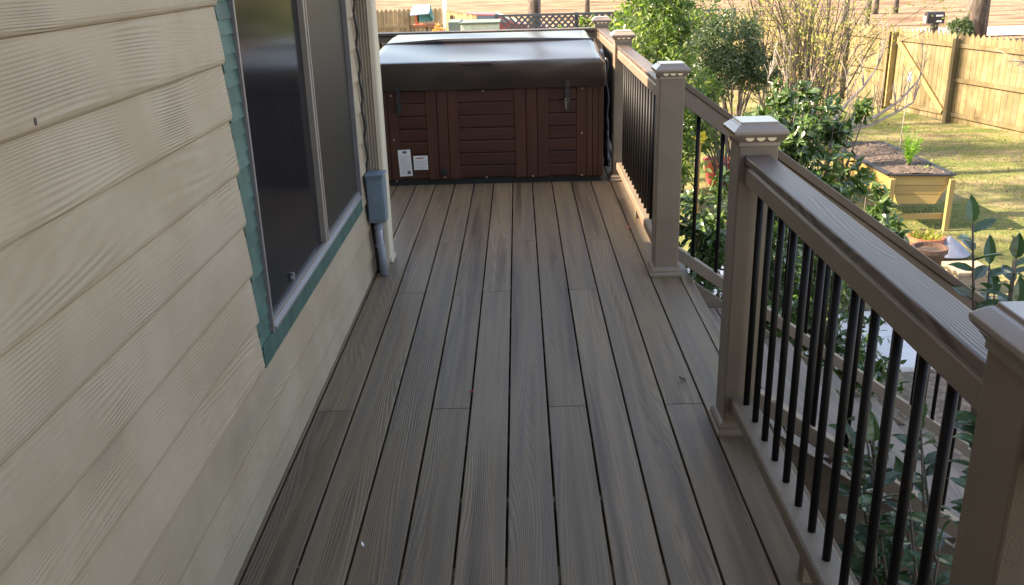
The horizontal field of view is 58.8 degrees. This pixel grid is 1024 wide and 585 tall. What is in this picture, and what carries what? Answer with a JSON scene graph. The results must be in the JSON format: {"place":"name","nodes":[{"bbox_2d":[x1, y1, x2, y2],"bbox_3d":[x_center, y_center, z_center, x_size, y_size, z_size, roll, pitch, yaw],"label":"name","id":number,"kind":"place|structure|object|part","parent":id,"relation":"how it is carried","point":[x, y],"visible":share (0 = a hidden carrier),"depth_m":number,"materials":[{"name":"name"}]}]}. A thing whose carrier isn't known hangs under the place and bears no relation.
{"place":"outdoors","nodes":[
{"label":"outdoors","id":0,"kind":"place"},
{"bbox_2d":[376,0,1023,584],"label":"ground","id":1,"kind":"structure","parent":0,"point":[1002,12],"depth_m":16.64,"materials":[{"name":"green plant"}]},
{"bbox_2d":[0,0,375,584],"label":"house","id":2,"kind":"structure","parent":1,"relation":"on","point":[187,267],"depth_m":2.04,"materials":[{"name":"beige wood"}]},
{"bbox_2d":[214,0,362,367],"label":"window","id":3,"kind":"structure","parent":2,"relation":"in","point":[287,68],"depth_m":3.20,"materials":[{"name":"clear glass"}]},
{"bbox_2d":[352,0,368,172],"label":"cable","id":4,"kind":"object","parent":2,"relation":"attached to","point":[359,73],"visible":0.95,"depth_m":4.52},
{"bbox_2d":[353,0,389,269],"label":"downspout","id":5,"kind":"object","parent":2,"relation":"attached to","point":[366,52],"visible":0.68,"depth_m":4.60,"materials":[{"name":"beige paint"}]},
{"bbox_2d":[364,170,388,222],"bbox_3d":[-0.698,-0.495,4.707,0.097,0.256,0.128,-1,20,1],"label":"electrical box","id":6,"kind":"object","parent":2,"relation":"attached to","point":[376,192],"visible":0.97,"depth_m":4.65,"materials":[{"name":"grey plastic"}]},
{"bbox_2d":[371,223,387,275],"bbox_3d":[-0.704,-0.238,4.810,0.047,0.297,0.094,-20,27,-41],"label":"conduit","id":7,"kind":"object","parent":2,"relation":"attached to","point":[379,248],"visible":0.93,"depth_m":4.79,"materials":[{"name":"grey plastic"}]},
{"bbox_2d":[370,0,395,262],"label":"corner column","id":8,"kind":"structure","parent":2,"relation":"attached to","point":[392,254],"depth_m":4.79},
{"bbox_2d":[376,8,443,49],"bbox_3d":[-5.707,-7.844,29.151,7.153,2.320,0.158,-1,20,2],"label":"fence","id":9,"kind":"object","parent":1,"relation":"on","point":[388,24],"visible":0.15,"depth_m":28.84,"materials":[{"name":"brown wood"}]},
{"bbox_2d":[410,4,435,30],"bbox_3d":[-1.288,-2.952,13.821,0.340,2.725,0.310,-1,20,1],"label":"bird feeder","id":10,"kind":"object","parent":1,"relation":"on","point":[422,13],"visible":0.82,"depth_m":13.33,"materials":[{"name":"white wood"}]},
{"bbox_2d":[429,23,448,30],"bbox_3d":[-1.060,-3.177,14.807,0.524,2.366,0.590,-1,20,1],"label":"bush","id":11,"kind":"object","parent":1,"relation":"on","point":[437,28],"visible":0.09,"depth_m":14.41,"materials":[{"name":"orange plant"}]},
{"bbox_2d":[443,0,446,30],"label":"fence post","id":12,"kind":"object","parent":1,"relation":"on","point":[445,11],"visible":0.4,"depth_m":28.62,"materials":[{"name":"white paint"}]},
{"bbox_2d":[446,10,476,28],"bbox_3d":[-1.571,-7.367,27.641,0.158,2.251,3.213,-9,21,-19],"label":"fence","id":13,"kind":"object","parent":1,"relation":"on","point":[450,15],"visible":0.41,"depth_m":27.53,"materials":[{"name":"yellow wood"}]},
{"bbox_2d":[448,19,500,30],"bbox_3d":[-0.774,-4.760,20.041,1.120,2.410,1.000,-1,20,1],"label":"storage box","id":14,"kind":"object","parent":1,"relation":"on","point":[471,24],"visible":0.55,"depth_m":19.25,"materials":[{"name":"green plastic"}]},
{"bbox_2d":[528,0,540,28],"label":"pine tree","id":15,"kind":"object","parent":1,"relation":"on","point":[534,6],"visible":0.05,"depth_m":26.62,"materials":[{"name":"brown plant"}]},
{"bbox_2d":[234,157,858,584],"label":"deck","id":16,"kind":"structure","parent":1,"relation":"on","point":[542,415],"depth_m":3.25,"materials":[{"name":"brown wood"}]},
{"bbox_2d":[378,27,594,48],"bbox_3d":[-0.787,-1.910,8.273,3.064,0.892,0.124,-1,20,1],"label":"railing","id":17,"kind":"object","parent":16,"relation":"on","point":[386,37],"visible":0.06,"depth_m":8.07,"materials":[{"name":"brown wood"}]},
{"bbox_2d":[379,30,606,185],"bbox_3d":[-0.178,-1.536,7.318,1.728,0.987,1.640,-1,20,1],"label":"hot tub","id":18,"kind":"object","parent":16,"relation":"on","point":[496,107],"visible":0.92,"depth_m":6.63,"materials":[{"name":"plastic"}]},
{"bbox_2d":[599,49,609,166],"bbox_3d":[0.706,-1.405,6.933,0.071,0.862,0.477,-1,20,1],"label":"tarp","id":19,"kind":"object","parent":18,"relation":"hanging from","point":[606,121],"visible":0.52,"depth_m":6.76,"materials":[{"name":"black plastic"}]},
{"bbox_2d":[607,132,608,161],"bbox_3d":[0.717,-1.102,6.825,0.030,0.255,0.105,-1,20,1],"label":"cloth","id":20,"kind":"object","parent":19,"relation":"hanging from","point":[608,146],"visible":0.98,"depth_m":6.78,"materials":[{"name":"grey fabric"}]},
{"bbox_2d":[290,214,742,584],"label":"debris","id":21,"kind":"object","parent":16,"relation":"on","point":[515,374],"visible":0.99,"depth_m":3.31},
{"bbox_2d":[591,16,611,50],"bbox_3d":[0.806,-1.949,8.249,0.168,1.070,0.168,-1,20,1],"label":"railing post","id":22,"kind":"object","parent":16,"relation":"on","point":[601,21],"visible":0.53,"depth_m":8.03,"materials":[{"name":"beige wood"}]},
{"bbox_2d":[597,28,612,158],"bbox_3d":[0.800,-1.606,7.449,0.085,0.977,1.617,-1,20,1],"label":"railing","id":23,"kind":"object","parent":16,"relation":"on","point":[604,37],"visible":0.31,"depth_m":7.36,"materials":[{"name":"brown wood"}]},
{"bbox_2d":[608,29,635,181],"bbox_3d":[0.797,-1.352,6.615,0.168,1.075,0.168,-1,20,1],"label":"railing post","id":24,"kind":"object","parent":16,"relation":"on","point":[623,37],"visible":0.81,"depth_m":6.54,"materials":[{"name":"beige wood"}]},
{"bbox_2d":[616,45,655,242],"bbox_3d":[0.790,-0.936,5.623,0.085,0.977,2.027,-1,20,1],"label":"railing","id":25,"kind":"object","parent":16,"relation":"on","point":[635,168],"visible":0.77,"depth_m":5.60,"materials":[{"name":"beige metal"}]},
{"bbox_2d":[646,61,690,277],"bbox_3d":[0.786,-0.613,4.596,0.168,1.078,0.168,-1,20,1],"label":"railing post","id":26,"kind":"object","parent":16,"relation":"on","point":[669,108],"visible":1,"depth_m":4.53,"materials":[{"name":"beige wood"}]},
{"bbox_2d":[678,81,970,457],"bbox_3d":[1.746,-0.035,4.803,1.764,2.182,0.094,-1,20,1],"label":"stair railing","id":27,"kind":"object","parent":26,"relation":"attached to","point":[699,104],"visible":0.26,"depth_m":4.74,"materials":[{"name":"black metal"}]},
{"bbox_2d":[708,116,789,436],"bbox_3d":[0.778,-0.037,3.029,0.168,1.078,0.168,-1,20,1],"label":"railing post","id":28,"kind":"object","parent":16,"relation":"on","point":[758,135],"visible":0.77,"depth_m":2.96,"materials":[{"name":"beige wood"}]},
{"bbox_2d":[759,149,992,538],"bbox_3d":[1.737,0.540,3.235,1.764,2.182,0.094,-1,20,1],"label":"stair railing","id":29,"kind":"object","parent":28,"relation":"attached to","point":[943,278],"visible":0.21,"depth_m":3.05,"materials":[{"name":"black metal"}]},
{"bbox_2d":[730,155,987,584],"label":"railing","id":30,"kind":"object","parent":16,"relation":"on","point":[924,316],"visible":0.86,"depth_m":2.11,"materials":[{"name":"brown wood"}]},
{"bbox_2d":[948,301,1023,584],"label":"railing post","id":31,"kind":"object","parent":16,"relation":"on","point":[989,547],"visible":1,"depth_m":1.31,"materials":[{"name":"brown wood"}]},
{"bbox_2d":[584,0,589,11],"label":"bare tree","id":32,"kind":"object","parent":1,"relation":"on","point":[587,6],"visible":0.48,"depth_m":59.05,"materials":[{"name":"wood"}]},
{"bbox_2d":[494,8,735,87],"bbox_3d":[2.847,-6.652,25.292,6.600,2.260,0.160,-1,20,1],"label":"lattice fence","id":33,"kind":"object","parent":1,"relation":"on","point":[575,19],"visible":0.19,"depth_m":24.92,"materials":[{"name":"wood"}]},
{"bbox_2d":[558,7,642,30],"bbox_3d":[2.720,-6.678,25.035,3.073,2.316,0.554,-1,20,1],"label":"ivy","id":34,"kind":"object","parent":33,"relation":"attached to","point":[583,19],"visible":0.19,"depth_m":24.76,"materials":[{"name":"green plant"}]},
{"bbox_2d":[583,0,733,93],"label":"shrub","id":35,"kind":"object","parent":1,"relation":"on","point":[697,13],"visible":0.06,"depth_m":17.82,"materials":[{"name":"green plant"}]},
{"bbox_2d":[609,0,713,202],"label":"shrub","id":36,"kind":"object","parent":1,"relation":"on","point":[657,20],"visible":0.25,"depth_m":11.64,"materials":[{"name":"green plant"}]},
{"bbox_2d":[693,130,707,280],"bbox_3d":[1.762,-0.717,8.666,0.142,1.661,0.040,-1,20,1],"label":"garden stake","id":37,"kind":"object","parent":1,"relation":"on","point":[703,136],"visible":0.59,"depth_m":8.44,"materials":[{"name":"yellow paint"}]},
{"bbox_2d":[684,66,729,192],"bbox_3d":[2.595,-2.207,12.593,1.319,1.790,0.901,-19,27,-40],"label":"shrub","id":38,"kind":"object","parent":1,"relation":"on","point":[714,90],"visible":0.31,"depth_m":12.53,"materials":[{"name":"green plant"}]},
{"bbox_2d":[703,156,729,185],"bbox_3d":[3.063,-1.786,13.389,0.520,0.350,0.520,-1,20,1],"label":"bucket","id":39,"kind":"object","parent":1,"relation":"on","point":[708,174],"visible":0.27,"depth_m":13.29,"materials":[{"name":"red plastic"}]},
{"bbox_2d":[686,1,788,155],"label":"shrub","id":40,"kind":"object","parent":1,"relation":"on","point":[732,62],"visible":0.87,"depth_m":13.58,"materials":[{"name":"green plant"}]},
{"bbox_2d":[613,0,969,156],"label":"twiggy shrub","id":41,"kind":"object","parent":1,"relation":"on","point":[804,67],"visible":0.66,"depth_m":15.13,"materials":[{"name":"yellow plant"}]},
{"bbox_2d":[696,7,894,108],"bbox_3d":[7.521,-6.946,26.195,0.158,2.032,10.510,-7,21,-13],"label":"fence","id":42,"kind":"object","parent":1,"relation":"on","point":[871,62],"visible":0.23,"depth_m":22.54,"materials":[{"name":"brown wood"}]},
{"bbox_2d":[679,166,912,396],"bbox_3d":[1.874,-0.018,6.522,1.862,1.847,1.166,-1,20,1],"label":"camellia","id":43,"kind":"object","parent":1,"relation":"on","point":[705,236],"visible":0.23,"depth_m":6.28,"materials":[{"name":"green plant"}]},
{"bbox_2d":[724,76,887,314],"bbox_3d":[2.355,-0.578,7.338,1.312,2.300,1.073,-14,24,-30],"label":"camellia","id":44,"kind":"object","parent":1,"relation":"on","point":[796,144],"visible":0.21,"depth_m":7.00,"materials":[{"name":"green plant"}]},
{"bbox_2d":[687,266,934,371],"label":"paving","id":45,"kind":"structure","parent":1,"relation":"on","point":[909,352],"depth_m":7.60,"materials":[{"name":"concrete"}]},
{"bbox_2d":[693,281,967,584],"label":"stairs","id":46,"kind":"structure","parent":1,"relation":"on","point":[713,303],"depth_m":4.01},
{"bbox_2d":[750,11,933,166],"bbox_3d":[3.967,-2.077,11.039,2.191,2.564,0.758,-1,20,1],"label":"bare tree","id":47,"kind":"object","parent":1,"relation":"on","point":[852,97],"visible":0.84,"depth_m":10.87,"materials":[{"name":"brown plant"}]},
{"bbox_2d":[840,0,849,22],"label":"bare tree","id":48,"kind":"object","parent":1,"relation":"on","point":[844,7],"visible":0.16,"depth_m":29.50,"materials":[{"name":"brown wood"}]},
{"bbox_2d":[685,105,1023,253],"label":"grass","id":49,"kind":"structure","parent":1,"relation":"on","point":[937,143],"depth_m":14.59,"materials":[{"name":"green plant"}]},
{"bbox_2d":[686,99,1023,459],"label":"fallen leaves","id":50,"kind":"object","parent":1,"relation":"on","point":[902,414],"visible":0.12,"depth_m":13.63,"materials":[{"name":"brown plant"}]},
{"bbox_2d":[864,0,871,26],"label":"bare tree","id":51,"kind":"object","parent":1,"relation":"on","point":[867,20],"visible":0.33,"depth_m":31.49,"materials":[{"name":"brown plant"}]},
{"bbox_2d":[871,0,879,13],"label":"bare tree","id":52,"kind":"object","parent":1,"relation":"on","point":[874,8],"visible":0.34,"depth_m":53.26,"materials":[{"name":"wood"}]},
{"bbox_2d":[845,171,911,310],"bbox_3d":[3.237,-0.459,8.338,0.682,1.350,0.946,15,26,39],"label":"camellia","id":53,"kind":"object","parent":1,"relation":"on","point":[882,209],"visible":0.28,"depth_m":8.04,"materials":[{"name":"green plant"}]},
{"bbox_2d":[823,140,955,231],"bbox_3d":[4.748,-1.418,11.640,0.870,0.758,2.160,-1,20,1],"label":"raised planter","id":54,"kind":"object","parent":1,"relation":"on","point":[913,182],"visible":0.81,"depth_m":10.76,"materials":[{"name":"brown wood"}]},
{"bbox_2d":[900,125,925,163],"bbox_3d":[4.805,-1.783,10.958,0.331,0.552,0.298,-15,24,-32],"label":"herb","id":55,"kind":"object","parent":54,"relation":"in","point":[911,154],"visible":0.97,"depth_m":10.97,"materials":[{"name":"green plant"}]},
{"bbox_2d":[892,0,898,12],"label":"bare tree","id":56,"kind":"object","parent":1,"relation":"on","point":[896,4],"visible":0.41,"depth_m":53.73,"materials":[{"name":"wood"}]},
{"bbox_2d":[899,73,911,147],"bbox_3d":[6.269,-2.734,14.515,0.080,1.550,0.076,-1,20,1],"label":"garden pole","id":57,"kind":"object","parent":1,"relation":"on","point":[910,80],"visible":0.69,"depth_m":14.41,"materials":[{"name":"white paint"}]},
{"bbox_2d":[884,26,956,119],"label":"gate","id":58,"kind":"structure","parent":1,"relation":"on","point":[929,99],"depth_m":20.42,"materials":[{"name":"brown wood"}]},
{"bbox_2d":[828,194,1023,584],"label":"camellia","id":59,"kind":"object","parent":1,"relation":"on","point":[910,559],"visible":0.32,"depth_m":2.77,"materials":[{"name":"green plant"}]},
{"bbox_2d":[907,228,945,243],"bbox_3d":[4.503,-0.534,9.899,0.395,0.310,0.380,-1,20,1],"label":"flower pot","id":60,"kind":"object","parent":1,"relation":"on","point":[918,235],"visible":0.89,"depth_m":9.84,"materials":[{"name":"ceramic"}]},
{"bbox_2d":[911,241,948,265],"bbox_3d":[4.322,-0.344,9.437,0.360,0.280,0.360,-1,20,1],"label":"flower pot","id":61,"kind":"object","parent":1,"relation":"on","point":[935,252],"visible":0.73,"depth_m":9.37,"materials":[{"name":"brown ceramic"}]},
{"bbox_2d":[923,11,944,32],"bbox_3d":[17.157,-10.707,37.086,0.730,1.460,0.402,-1,20,1],"label":"mailbox","id":62,"kind":"object","parent":1,"relation":"on","point":[935,19],"visible":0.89,"depth_m":36.78,"materials":[{"name":"black paint"}]},
{"bbox_2d":[923,16,927,22],"bbox_3d":[16.803,-11.103,36.941,0.045,0.280,0.320,-1,20,1],"label":"door","id":63,"kind":"structure","parent":62,"relation":"in","point":[925,18],"depth_m":36.87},
{"bbox_2d":[945,13,976,37],"bbox_3d":[17.287,-10.116,34.920,1.054,1.215,1.218,-1,20,1],"label":"bush","id":64,"kind":"object","parent":1,"relation":"on","point":[964,25],"visible":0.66,"depth_m":34.76,"materials":[{"name":"green plant"}]},
{"bbox_2d":[941,260,987,292],"bbox_3d":[4.470,-0.141,8.946,0.360,0.250,0.360,-1,20,1],"label":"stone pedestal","id":65,"kind":"object","parent":1,"relation":"on","point":[964,277],"visible":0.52,"depth_m":8.81,"materials":[{"name":"white stone"}]},
{"bbox_2d":[943,236,970,260],"bbox_3d":[4.724,-0.488,9.829,0.444,0.260,0.441,-1,20,1],"label":"garden cone","id":66,"kind":"object","parent":65,"relation":"on","point":[957,251],"visible":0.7,"depth_m":9.71,"materials":[{"name":"grey metal"}]},
{"bbox_2d":[960,0,990,37],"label":"pine tree","id":67,"kind":"object","parent":1,"relation":"on","point":[979,10],"visible":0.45,"depth_m":36.27,"materials":[{"name":"brown plant"}]},
{"bbox_2d":[942,32,1023,133],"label":"fence","id":68,"kind":"object","parent":1,"relation":"on","point":[980,92],"visible":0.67,"depth_m":18.61,"materials":[{"name":"brown wood"}]},
{"bbox_2d":[645,25,1023,43],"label":"road","id":69,"kind":"structure","parent":0,"point":[998,30],"depth_m":40.88,"materials":[{"name":"grey asphalt"}]},
{"bbox_2d":[466,12,547,28],"bbox_3d":[-0.567,-11.541,39.799,4.385,1.415,1.730,-1,20,1],"label":"parked car","id":70,"kind":"object","parent":69,"relation":"on","point":[485,15],"visible":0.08,"depth_m":38.94,"materials":[{"name":"red paint"}]},
{"bbox_3d":[-1.307,-11.676,38.865,2.250,0.320,0.018,-1,20,1],"label":"side window","id":71,"kind":"part","parent":70,"relation":"part of","materials":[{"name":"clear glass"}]},
{"bbox_2d":[982,0,1023,70],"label":"bare branch","id":72,"kind":"object","parent":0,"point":[1017,60],"visible":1,"depth_m":12.43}
]}

